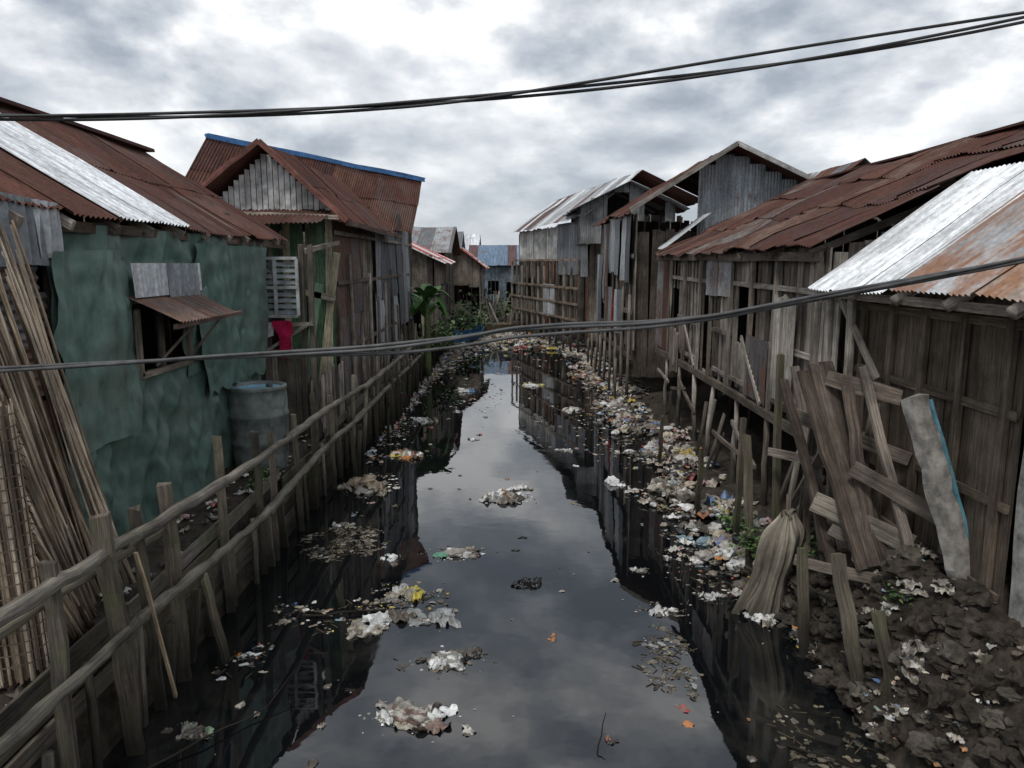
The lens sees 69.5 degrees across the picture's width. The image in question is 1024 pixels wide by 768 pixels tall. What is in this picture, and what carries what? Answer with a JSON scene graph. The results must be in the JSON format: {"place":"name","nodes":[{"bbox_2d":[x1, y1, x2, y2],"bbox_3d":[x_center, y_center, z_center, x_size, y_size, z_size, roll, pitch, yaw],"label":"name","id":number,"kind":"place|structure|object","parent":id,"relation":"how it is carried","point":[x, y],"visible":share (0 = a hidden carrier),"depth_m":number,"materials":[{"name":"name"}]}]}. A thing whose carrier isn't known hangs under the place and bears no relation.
{"place":"outdoors","nodes":[
{"label":"outdoors","id":0,"kind":"place"},
{"bbox_2d":[103,343,890,767],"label":"canal water","id":1,"kind":"structure","parent":0,"point":[533,695],"depth_m":8.10,"materials":[{"name":"black liquid"}]},
{"bbox_2d":[176,721,213,739],"bbox_3d":[-2.751,3.003,6.391,0.385,0.087,0.292,0,9,0],"label":"litter bundle","id":2,"kind":"object","parent":1,"relation":"on","point":[190,730],"visible":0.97,"depth_m":6.35,"materials":[{"name":"plastic"}]},
{"bbox_2d":[233,652,261,659],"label":"litter bundle","id":3,"kind":"object","parent":1,"relation":"on","point":[247,655],"visible":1,"depth_m":7.59,"materials":[{"name":"plastic"}]},
{"bbox_2d":[332,522,356,527],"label":"litter bundle","id":4,"kind":"object","parent":1,"relation":"on","point":[343,524],"visible":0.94,"depth_m":11.36,"materials":[{"name":"plastic"}]},
{"bbox_2d":[324,610,392,638],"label":"wet paper sheets","id":5,"kind":"object","parent":1,"relation":"on","point":[359,627],"visible":1,"depth_m":8.18,"materials":[{"name":"paper"}]},
{"bbox_2d":[337,475,397,494],"bbox_3d":[-2.629,1.862,13.343,0.985,0.373,0.849,6,11,30],"label":"brown sack","id":6,"kind":"object","parent":1,"relation":"in","point":[362,484],"visible":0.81,"depth_m":13.30,"materials":[{"name":"plastic"}]},
{"bbox_2d":[355,487,392,496],"bbox_3d":[-2.480,1.902,13.080,0.718,0.145,0.543,2,9,11],"label":"brown sack","id":7,"kind":"object","parent":1,"relation":"in","point":[381,492],"visible":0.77,"depth_m":12.99,"materials":[{"name":"plastic"}]},
{"bbox_2d":[373,596,399,604],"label":"litter bundle","id":8,"kind":"object","parent":1,"relation":"on","point":[386,599],"visible":1,"depth_m":8.83,"materials":[{"name":"plastic"}]},
{"bbox_2d":[380,554,400,561],"bbox_3d":[-1.655,2.399,10.136,0.329,0.127,0.252,0,9,0],"label":"white plastic bag","id":9,"kind":"object","parent":1,"relation":"in","point":[392,557],"visible":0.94,"depth_m":10.08,"materials":[{"name":"white plastic"}]},
{"bbox_2d":[349,325,454,476],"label":"mooring stakes","id":10,"kind":"object","parent":1,"relation":"in","point":[398,405],"visible":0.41,"depth_m":18.36,"materials":[{"name":"brown wood"}]},
{"bbox_2d":[390,448,423,459],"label":"litter bundle","id":11,"kind":"object","parent":1,"relation":"on","point":[406,454],"visible":0.98,"depth_m":15.45,"materials":[{"name":"plastic"}]},
{"bbox_2d":[358,697,461,742],"bbox_3d":[-0.918,2.964,6.555,0.919,0.247,0.542,2,9,11],"label":"torn plastic bag","id":12,"kind":"object","parent":1,"relation":"in","point":[400,713],"visible":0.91,"depth_m":6.51,"materials":[{"name":"white plastic"}]},
{"bbox_2d":[384,583,438,602],"bbox_3d":[-1.268,2.569,8.970,0.636,0.149,0.531,6,11,34],"label":"litter bundle","id":13,"kind":"object","parent":1,"relation":"on","point":[410,593],"visible":1,"depth_m":8.99,"materials":[{"name":"plastic"}]},
{"bbox_2d":[406,417,439,423],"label":"litter bundle","id":14,"kind":"object","parent":1,"relation":"on","point":[423,420],"visible":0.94,"depth_m":18.84,"materials":[{"name":"plastic"}]},
{"bbox_2d":[388,603,460,632],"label":"wet paper sheets","id":15,"kind":"object","parent":1,"relation":"on","point":[417,617],"visible":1,"depth_m":8.39,"materials":[{"name":"paper"}]},
{"bbox_2d":[431,702,461,712],"bbox_3d":[-0.660,2.960,6.652,0.362,0.148,0.211,-6,11,-32],"label":"torn plastic bag","id":16,"kind":"object","parent":1,"relation":"in","point":[437,705],"visible":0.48,"depth_m":6.66,"materials":[{"name":"grey plastic"}]},
{"bbox_2d":[420,545,480,561],"bbox_3d":[-0.853,2.362,10.281,0.848,0.158,0.552,0,9,0],"label":"litter bundle","id":17,"kind":"object","parent":1,"relation":"on","point":[471,551],"visible":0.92,"depth_m":10.21,"materials":[{"name":"plastic"}]},
{"bbox_2d":[409,645,496,678],"bbox_3d":[-0.621,2.814,7.525,0.729,0.181,0.630,-7,12,-37],"label":"soaked cloth bundle","id":18,"kind":"object","parent":1,"relation":"in","point":[455,659],"visible":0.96,"depth_m":7.47,"materials":[{"name":"fabric"}]},
{"bbox_2d":[453,387,475,391],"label":"litter bundle","id":19,"kind":"object","parent":1,"relation":"on","point":[470,389],"visible":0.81,"depth_m":23.26,"materials":[{"name":"plastic"}]},
{"bbox_2d":[461,647,482,661],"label":"soaked cloth bundle","id":20,"kind":"object","parent":1,"relation":"on","point":[477,653],"visible":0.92,"depth_m":7.59,"materials":[{"name":"fabric"}]},
{"bbox_2d":[147,607,861,767],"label":"floating twigs","id":21,"kind":"object","parent":1,"relation":"on","point":[341,612],"visible":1,"depth_m":6.21,"materials":[{"name":"brown wood"}]},
{"bbox_2d":[479,487,536,504],"bbox_3d":[-0.073,1.956,12.708,0.998,0.242,0.656,0,9,0],"label":"litter bundle","id":22,"kind":"object","parent":1,"relation":"on","point":[501,496],"visible":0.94,"depth_m":12.61,"materials":[{"name":"plastic"}]},
{"bbox_2d":[506,483,532,490],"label":"litter bundle","id":23,"kind":"object","parent":1,"relation":"on","point":[518,487],"visible":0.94,"depth_m":13.22,"materials":[{"name":"plastic"}]},
{"bbox_2d":[160,348,889,767],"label":"floating litter","id":24,"kind":"object","parent":1,"relation":"on","point":[470,732],"visible":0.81,"depth_m":8.03,"materials":[{"name":"beige plastic"}]},
{"bbox_2d":[510,576,554,590],"bbox_3d":[0.224,2.517,9.360,0.538,0.156,0.360,-5,10,-27],"label":"black plastic bag","id":25,"kind":"object","parent":1,"relation":"on","point":[522,583],"visible":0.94,"depth_m":9.28,"materials":[{"name":"black plastic"}]},
{"bbox_2d":[522,382,543,387],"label":"litter bundle","id":26,"kind":"object","parent":1,"relation":"on","point":[530,384],"visible":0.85,"depth_m":24.33,"materials":[{"name":"plastic"}]},
{"bbox_2d":[555,448,572,452],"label":"litter bundle","id":27,"kind":"object","parent":1,"relation":"on","point":[569,450],"visible":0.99,"depth_m":15.87,"materials":[{"name":"plastic"}]},
{"bbox_2d":[554,406,584,412],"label":"litter bundle","id":28,"kind":"object","parent":1,"relation":"on","point":[570,409],"visible":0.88,"depth_m":20.26,"materials":[{"name":"plastic"}]},
{"bbox_2d":[605,735,619,744],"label":"litter bundle","id":29,"kind":"object","parent":1,"relation":"on","point":[608,740],"visible":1,"depth_m":6.25,"materials":[{"name":"plastic"}]},
{"bbox_2d":[604,476,630,486],"bbox_3d":[1.901,1.839,13.535,0.545,0.286,0.328,5,11,29],"label":"white plastic bag","id":30,"kind":"object","parent":1,"relation":"in","point":[612,480],"visible":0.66,"depth_m":13.51,"materials":[{"name":"white plastic"}]},
{"bbox_2d":[615,449,641,456],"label":"litter bundle","id":31,"kind":"object","parent":1,"relation":"on","point":[633,452],"visible":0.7,"depth_m":15.70,"materials":[{"name":"plastic"}]},
{"bbox_2d":[630,566,647,572],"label":"litter bundle","id":32,"kind":"object","parent":1,"relation":"on","point":[643,570],"visible":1,"depth_m":9.70,"materials":[{"name":"plastic"}]},
{"bbox_2d":[645,604,685,616],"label":"litter bundle","id":33,"kind":"object","parent":1,"relation":"on","point":[660,612],"visible":1,"depth_m":8.56,"materials":[{"name":"plastic"}]},
{"bbox_2d":[676,534,716,549],"bbox_3d":[2.813,2.296,10.713,0.880,0.187,0.589,0,9,0],"label":"litter bundle","id":34,"kind":"object","parent":1,"relation":"on","point":[683,538],"visible":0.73,"depth_m":10.66,"materials":[{"name":"plastic"}]},
{"bbox_2d":[682,551,725,563],"bbox_3d":[2.609,2.397,10.103,0.635,0.126,0.491,2,10,14],"label":"litter bundle","id":35,"kind":"object","parent":1,"relation":"on","point":[695,559],"visible":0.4,"depth_m":10.02,"materials":[{"name":"plastic"}]},
{"bbox_2d":[697,591,727,603],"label":"litter bundle","id":36,"kind":"object","parent":1,"relation":"on","point":[709,596],"visible":0.98,"depth_m":8.94,"materials":[{"name":"plastic"}]},
{"bbox_2d":[738,610,777,627],"bbox_3d":[2.871,2.656,8.466,0.642,0.135,0.532,5,11,28],"label":"litter bundle","id":37,"kind":"object","parent":1,"relation":"on","point":[767,620],"visible":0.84,"depth_m":8.37,"materials":[{"name":"plastic"}]},
{"bbox_2d":[0,281,1023,767],"bbox_3d":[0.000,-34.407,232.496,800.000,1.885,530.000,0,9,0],"label":"ground","id":38,"kind":"structure","parent":0,"point":[112,729],"depth_m":7.33,"materials":[{"name":"brown soil"}]},
{"bbox_2d":[0,220,135,655],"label":"bamboo poles","id":39,"kind":"object","parent":38,"relation":"on","point":[62,539],"visible":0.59,"depth_m":6.03,"materials":[{"name":"wood"}]},
{"bbox_2d":[0,395,49,686],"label":"rolled bamboo mat","id":40,"kind":"object","parent":39,"relation":"attached to","point":[26,644],"visible":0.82,"depth_m":5.20,"materials":[{"name":"wicker"}]},
{"bbox_2d":[0,97,288,610],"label":"tarp covered shack","id":41,"kind":"structure","parent":38,"relation":"on","point":[138,283],"depth_m":8.44,"materials":[{"name":"green wood"}]},
{"bbox_2d":[0,11,1023,120],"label":"overhead cable","id":42,"kind":"object","parent":41,"relation":"attached to","point":[286,111],"visible":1,"depth_m":5.70,"materials":[{"name":"rubber"}]},
{"bbox_2d":[0,304,453,767],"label":"wooden rail fence","id":43,"kind":"object","parent":38,"relation":"on","point":[51,590],"visible":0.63,"depth_m":6.38,"materials":[{"name":"brown wood"}]},
{"bbox_2d":[134,552,177,697],"bbox_3d":[-2.962,2.044,6.163,0.032,1.506,0.424,1,9,4],"label":"leaning stick","id":44,"kind":"object","parent":43,"relation":"attached to","point":[154,617],"visible":1,"depth_m":6.13,"materials":[{"name":"brown wood"}]},
{"bbox_2d":[201,573,229,664],"bbox_3d":[-2.927,2.328,7.298,0.106,1.004,0.293,5,10,26],"label":"broken plank","id":45,"kind":"object","parent":43,"relation":"attached to","point":[219,634],"visible":1,"depth_m":7.28,"materials":[{"name":"brown wood"}]},
{"bbox_2d":[0,329,453,767],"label":"plank retaining wall","id":46,"kind":"structure","parent":38,"relation":"on","point":[89,644],"depth_m":7.10,"materials":[{"name":"brown wood"}]},
{"bbox_2d":[228,380,288,471],"bbox_3d":[-3.720,0.615,10.893,0.850,1.265,0.850,0,9,0],"label":"plastic water barrel","id":47,"kind":"object","parent":38,"relation":"on","point":[261,406],"visible":0.76,"depth_m":10.56,"materials":[{"name":"plastic"}]},
{"bbox_2d":[243,465,280,492],"bbox_3d":[-3.483,1.202,10.268,0.338,0.375,1.307,0,9,0],"label":"green weed","id":48,"kind":"object","parent":38,"relation":"on","point":[265,477],"visible":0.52,"depth_m":10.06,"materials":[{"name":"green plant"}]},
{"bbox_2d":[252,238,344,444],"bbox_3d":[-4.674,-0.979,13.604,2.688,3.771,2.640,0,9,0],"label":"timber porch","id":49,"kind":"object","parent":38,"relation":"on","point":[334,382],"visible":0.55,"depth_m":12.52,"materials":[{"name":"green wood"}]},
{"bbox_2d":[185,138,413,411],"bbox_3d":[-5.457,-2.278,20.091,4.730,6.604,11.727,0,9,0],"label":"timber","id":50,"kind":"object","parent":38,"relation":"on","point":[328,324],"visible":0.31,"depth_m":14.98,"materials":[{"name":"brown wood"}]},
{"bbox_2d":[185,138,421,236],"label":"roof","id":51,"kind":"structure","parent":50,"relation":"on","point":[377,200],"depth_m":18.98,"materials":[{"name":"brown metal"}]},
{"bbox_2d":[221,153,329,210],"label":"gable slats","id":52,"kind":"object","parent":51,"relation":"attached to","point":[263,187],"visible":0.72,"depth_m":14.32,"materials":[{"name":"grey wood"}]},
{"bbox_2d":[204,133,424,181],"bbox_3d":[-5.475,-6.637,21.946,0.299,0.663,7.570,8,12,41],"label":"blue ridge flashing","id":53,"kind":"object","parent":51,"relation":"attached to","point":[307,155],"visible":0.88,"depth_m":21.80,"materials":[{"name":"blue metal"}]},
{"bbox_2d":[332,220,363,403],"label":"rusted wall sheets","id":54,"kind":"object","parent":50,"relation":"attached to","point":[351,246],"visible":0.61,"depth_m":16.10,"materials":[{"name":"brown metal"}]},
{"bbox_2d":[375,213,411,359],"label":"galvanised wall sheets","id":55,"kind":"object","parent":50,"relation":"attached to","point":[387,254],"visible":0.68,"depth_m":21.99,"materials":[{"name":"grey metal"}]},
{"bbox_2d":[371,240,454,337],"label":"striped roof house","id":56,"kind":"structure","parent":38,"relation":"on","point":[428,266],"depth_m":28.96,"materials":[{"name":"brown wood"}]},
{"bbox_2d":[406,282,457,375],"bbox_3d":[-2.933,-1.901,25.674,1.868,3.254,1.900,-6,11,-34],"label":"banana plant","id":57,"kind":"object","parent":38,"relation":"on","point":[425,306],"visible":0.93,"depth_m":25.49,"materials":[{"name":"green plant"}]},
{"bbox_2d":[412,226,460,322],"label":"tin roof house","id":58,"kind":"structure","parent":38,"relation":"on","point":[443,241],"depth_m":36.45,"materials":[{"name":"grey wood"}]},
{"bbox_2d":[418,295,470,346],"bbox_3d":[-2.916,-2.523,29.154,2.390,2.259,7.902,0,9,0],"label":"leafy shrub","id":59,"kind":"object","parent":38,"relation":"on","point":[444,330],"visible":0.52,"depth_m":29.39,"materials":[{"name":"green plant"}]},
{"bbox_2d":[457,231,464,248],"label":"tin roof house","id":60,"kind":"structure","parent":38,"relation":"on","point":[461,239],"depth_m":57.44,"materials":[{"name":"grey metal"}]},
{"bbox_2d":[364,320,573,463],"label":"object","id":61,"kind":"object","parent":38,"relation":"on","point":[533,343],"visible":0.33,"depth_m":34.21,"materials":[{"name":"plastic"}]},
{"bbox_2d":[453,323,483,342],"bbox_3d":[-2.200,-2.606,37.573,0.940,0.700,3.600,4,10,22],"label":"wooden boat","id":62,"kind":"object","parent":61,"relation":"on","point":[479,329],"visible":0.53,"depth_m":37.59,"materials":[{"name":"blue wood"}]},
{"bbox_2d":[474,321,529,330],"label":"wooden boat","id":63,"kind":"object","parent":61,"relation":"on","point":[489,326],"visible":0.42,"depth_m":42.06,"materials":[{"name":"brown wood"}]},
{"bbox_2d":[454,247,489,320],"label":"tin roof house","id":64,"kind":"structure","parent":38,"relation":"on","point":[468,267],"depth_m":43.60,"materials":[{"name":"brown wood"}]},
{"bbox_2d":[464,234,480,294],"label":"tin roof house","id":65,"kind":"structure","parent":38,"relation":"on","point":[472,239],"depth_m":73.30,"materials":[{"name":"white metal"}]},
{"bbox_2d":[448,284,503,331],"bbox_3d":[-2.595,-4.091,39.623,3.478,2.352,8.391,2,9,11],"label":"leafy shrub","id":66,"kind":"object","parent":38,"relation":"on","point":[461,312],"visible":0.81,"depth_m":39.31,"materials":[{"name":"green plant"}]},
{"bbox_2d":[460,292,519,318],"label":"leafy shrub","id":67,"kind":"object","parent":38,"relation":"on","point":[507,309],"visible":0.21,"depth_m":48.37,"materials":[{"name":"green plant"}]},
{"bbox_2d":[468,245,519,304],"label":"blue tin house","id":68,"kind":"structure","parent":38,"relation":"on","point":[496,259],"depth_m":59.80,"materials":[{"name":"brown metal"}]},
{"bbox_2d":[462,288,529,324],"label":"timber debris","id":69,"kind":"object","parent":38,"relation":"on","point":[492,312],"visible":0.27,"depth_m":45.70,"materials":[{"name":"brown wood"}]},
{"bbox_2d":[0,418,1023,767],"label":"bank litter","id":70,"kind":"object","parent":38,"relation":"on","point":[916,662],"visible":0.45,"depth_m":6.39,"materials":[{"name":"plastic"}]},
{"bbox_2d":[511,169,697,351],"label":"house","id":71,"kind":"structure","parent":38,"relation":"on","point":[557,282],"depth_m":35.36,"materials":[{"name":"grey wood"}]},
{"bbox_2d":[563,180,689,244],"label":"house","id":72,"kind":"structure","parent":71,"relation":"on","point":[661,205],"depth_m":30.81,"materials":[{"name":"grey wood"}]},
{"bbox_2d":[657,415,664,463],"bbox_3d":[2.971,1.283,14.802,0.118,1.325,0.064,-4,10,-21],"label":"wooden post","id":73,"kind":"object","parent":38,"relation":"on","point":[660,438],"visible":0.72,"depth_m":14.75,"materials":[{"name":"brown wood"}]},
{"bbox_2d":[539,331,811,595],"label":"shore litter","id":74,"kind":"object","parent":38,"relation":"on","point":[682,454],"visible":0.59,"depth_m":13.74,"materials":[{"name":"plastic"}]},
{"bbox_2d":[694,449,703,516],"bbox_3d":[2.964,1.721,11.732,0.113,1.421,0.076,-4,10,-22],"label":"wooden post","id":75,"kind":"object","parent":38,"relation":"on","point":[700,478],"visible":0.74,"depth_m":11.68,"materials":[{"name":"brown wood"}]},
{"bbox_2d":[587,141,814,398],"bbox_3d":[5.635,-3.525,24.839,5.281,7.531,9.124,0,9,0],"label":"timber","id":76,"kind":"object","parent":38,"relation":"on","point":[639,295],"visible":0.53,"depth_m":21.50,"materials":[{"name":"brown wood"}]},
{"bbox_2d":[611,288,612,327],"bbox_3d":[3.298,-2.508,24.289,0.034,1.300,0.351,0,9,-2],"label":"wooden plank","id":77,"kind":"object","parent":76,"relation":"hanging from","point":[612,307],"visible":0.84,"depth_m":24.24,"materials":[{"name":"wood"}]},
{"bbox_2d":[596,154,797,333],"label":"galvanised sheets","id":78,"kind":"object","parent":76,"relation":"on","point":[730,186],"visible":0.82,"depth_m":20.64,"materials":[{"name":"grey metal"}]},
{"bbox_2d":[593,146,806,226],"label":"roof","id":79,"kind":"structure","parent":76,"relation":"on","point":[690,183],"depth_m":21.46,"materials":[{"name":"metal"}]},
{"bbox_2d":[711,499,756,531],"bbox_3d":[3.294,1.928,10.927,0.566,0.471,1.050,0,9,0],"label":"green weed","id":80,"kind":"object","parent":38,"relation":"on","point":[726,518],"visible":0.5,"depth_m":10.85,"materials":[{"name":"green plant"}]},
{"bbox_2d":[732,417,746,545],"bbox_3d":[3.173,1.553,10.336,0.100,2.212,0.207,5,10,27],"label":"wooden post","id":81,"kind":"object","parent":38,"relation":"on","point":[739,482],"visible":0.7,"depth_m":10.29,"materials":[{"name":"brown wood"}]},
{"bbox_2d":[728,525,763,557],"bbox_3d":[3.082,2.018,9.598,0.601,0.411,0.659,0,9,0],"label":"green weed","id":82,"kind":"object","parent":38,"relation":"on","point":[754,547],"visible":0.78,"depth_m":9.53,"materials":[{"name":"green plant"}]},
{"bbox_2d":[741,434,754,565],"bbox_3d":[3.110,1.683,9.702,0.129,1.992,0.690,0,9,3],"label":"wooden post","id":83,"kind":"object","parent":38,"relation":"on","point":[748,482],"visible":0.76,"depth_m":9.71,"materials":[{"name":"brown wood"}]},
{"bbox_2d":[771,353,784,522],"bbox_3d":[3.288,1.186,9.161,0.117,3.123,0.384,0,9,0],"label":"wooden post","id":84,"kind":"object","parent":38,"relation":"on","point":[777,432],"visible":0.61,"depth_m":9.11,"materials":[{"name":"brown wood"}]},
{"bbox_2d":[784,494,791,595],"bbox_3d":[3.140,2.049,8.467,0.077,1.620,0.080,0,9,0],"label":"cloth stake","id":85,"kind":"object","parent":38,"relation":"on","point":[788,501],"visible":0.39,"depth_m":8.34,"materials":[{"name":"brown wood"}]},
{"bbox_2d":[731,508,805,616],"bbox_3d":[2.916,2.097,8.438,0.834,1.400,0.269,-1,9,-7],"label":"draped burlap cloth","id":86,"kind":"object","parent":85,"relation":"hanging from","point":[782,538],"visible":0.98,"depth_m":8.39,"materials":[{"name":"beige fabric"}]},
{"bbox_2d":[797,546,809,658],"bbox_3d":[3.002,2.350,7.602,0.124,1.332,0.340,0,9,0],"label":"wooden post","id":87,"kind":"object","parent":38,"relation":"on","point":[803,598],"visible":0.83,"depth_m":7.58,"materials":[{"name":"brown wood"}]},
{"bbox_2d":[655,178,955,518],"bbox_3d":[7.653,-1.232,14.796,8.015,6.265,10.837,0,9,0],"label":"timber","id":88,"kind":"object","parent":38,"relation":"on","point":[773,274],"visible":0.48,"depth_m":12.98,"materials":[{"name":"brown wood"}]},
{"bbox_2d":[655,260,767,405],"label":"patch sheets","id":89,"kind":"object","parent":88,"relation":"attached to","point":[718,284],"visible":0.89,"depth_m":13.94,"materials":[{"name":"grey metal"}]},
{"bbox_2d":[655,121,1023,256],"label":"roof","id":90,"kind":"structure","parent":88,"relation":"on","point":[811,212],"depth_m":12.20,"materials":[{"name":"brown metal"}]},
{"bbox_2d":[799,535,818,556],"bbox_3d":[3.427,1.804,8.391,0.536,0.260,0.379,7,11,35],"label":"green weed","id":91,"kind":"object","parent":38,"relation":"on","point":[812,545],"visible":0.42,"depth_m":8.36,"materials":[{"name":"green plant"}]},
{"bbox_2d":[830,552,864,698],"bbox_3d":[3.109,2.377,6.747,0.126,1.585,0.557,-4,10,-22],"label":"wooden post","id":92,"kind":"object","parent":38,"relation":"on","point":[848,617],"visible":0.69,"depth_m":6.74,"materials":[{"name":"brown wood"}]},
{"bbox_2d":[767,361,934,583],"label":"leaning planks","id":93,"kind":"object","parent":38,"relation":"on","point":[836,446],"visible":0.94,"depth_m":7.64,"materials":[{"name":"brown wood"}]},
{"bbox_2d":[742,516,1023,767],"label":"rubble rocks","id":94,"kind":"object","parent":38,"relation":"on","point":[997,745],"visible":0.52,"depth_m":6.25,"materials":[{"name":"stone"}]},
{"bbox_2d":[871,610,896,696],"bbox_3d":[3.272,2.494,6.415,0.122,1.024,0.369,-5,11,-30],"label":"wooden post","id":95,"kind":"object","parent":38,"relation":"on","point":[883,642],"visible":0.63,"depth_m":6.41,"materials":[{"name":"brown wood"}]},
{"bbox_2d":[864,577,915,605],"bbox_3d":[3.504,1.905,6.755,0.524,0.186,0.326,0,9,0],"label":"green weed","id":96,"kind":"object","parent":38,"relation":"on","point":[900,595],"visible":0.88,"depth_m":6.75,"materials":[{"name":"green plant"}]},
{"bbox_2d":[808,162,1023,607],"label":"panelled plank shack","id":97,"kind":"structure","parent":38,"relation":"on","point":[953,347],"depth_m":7.17,"materials":[{"name":"brown wood"}]},
{"bbox_2d":[900,393,969,583],"bbox_3d":[3.946,1.031,6.806,0.285,1.832,0.749,-9,13,-44],"label":"slab","id":98,"kind":"object","parent":38,"relation":"on","point":[944,507],"depth_m":6.76,"materials":[{"name":"concrete"}]},
{"bbox_2d":[929,399,968,538],"bbox_3d":[4.074,0.964,6.855,0.636,1.624,0.086,9,13,43],"label":"painted edge","id":99,"kind":"object","parent":98,"relation":"attached to","point":[946,453],"visible":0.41,"depth_m":6.82,"materials":[{"name":"blue paint"}]},
{"bbox_2d":[981,654,992,665],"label":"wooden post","id":100,"kind":"object","parent":38,"relation":"on","point":[985,659],"visible":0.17,"depth_m":5.71,"materials":[{"name":"brown wood"}]},
{"bbox_2d":[1008,452,1023,626],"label":"concrete pillar","id":101,"kind":"structure","parent":38,"relation":"on","point":[1016,607],"depth_m":6.09,"materials":[{"name":"grey concrete"}]},
{"bbox_2d":[0,256,1023,372],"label":"sagging cable","id":102,"kind":"object","parent":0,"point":[337,351],"visible":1,"depth_m":5.00,"materials":[{"name":"rubber"}]},
{"bbox_2d":[0,0,1023,244],"label":"sky","id":103,"kind":"structure","parent":0,"point":[487,168],"materials":[{"name":"grey"}]},
{"bbox_2d":[809,158,880,242],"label":"roof","id":104,"kind":"structure","parent":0,"point":[837,169],"depth_m":24.00,"materials":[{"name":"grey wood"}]}
]}

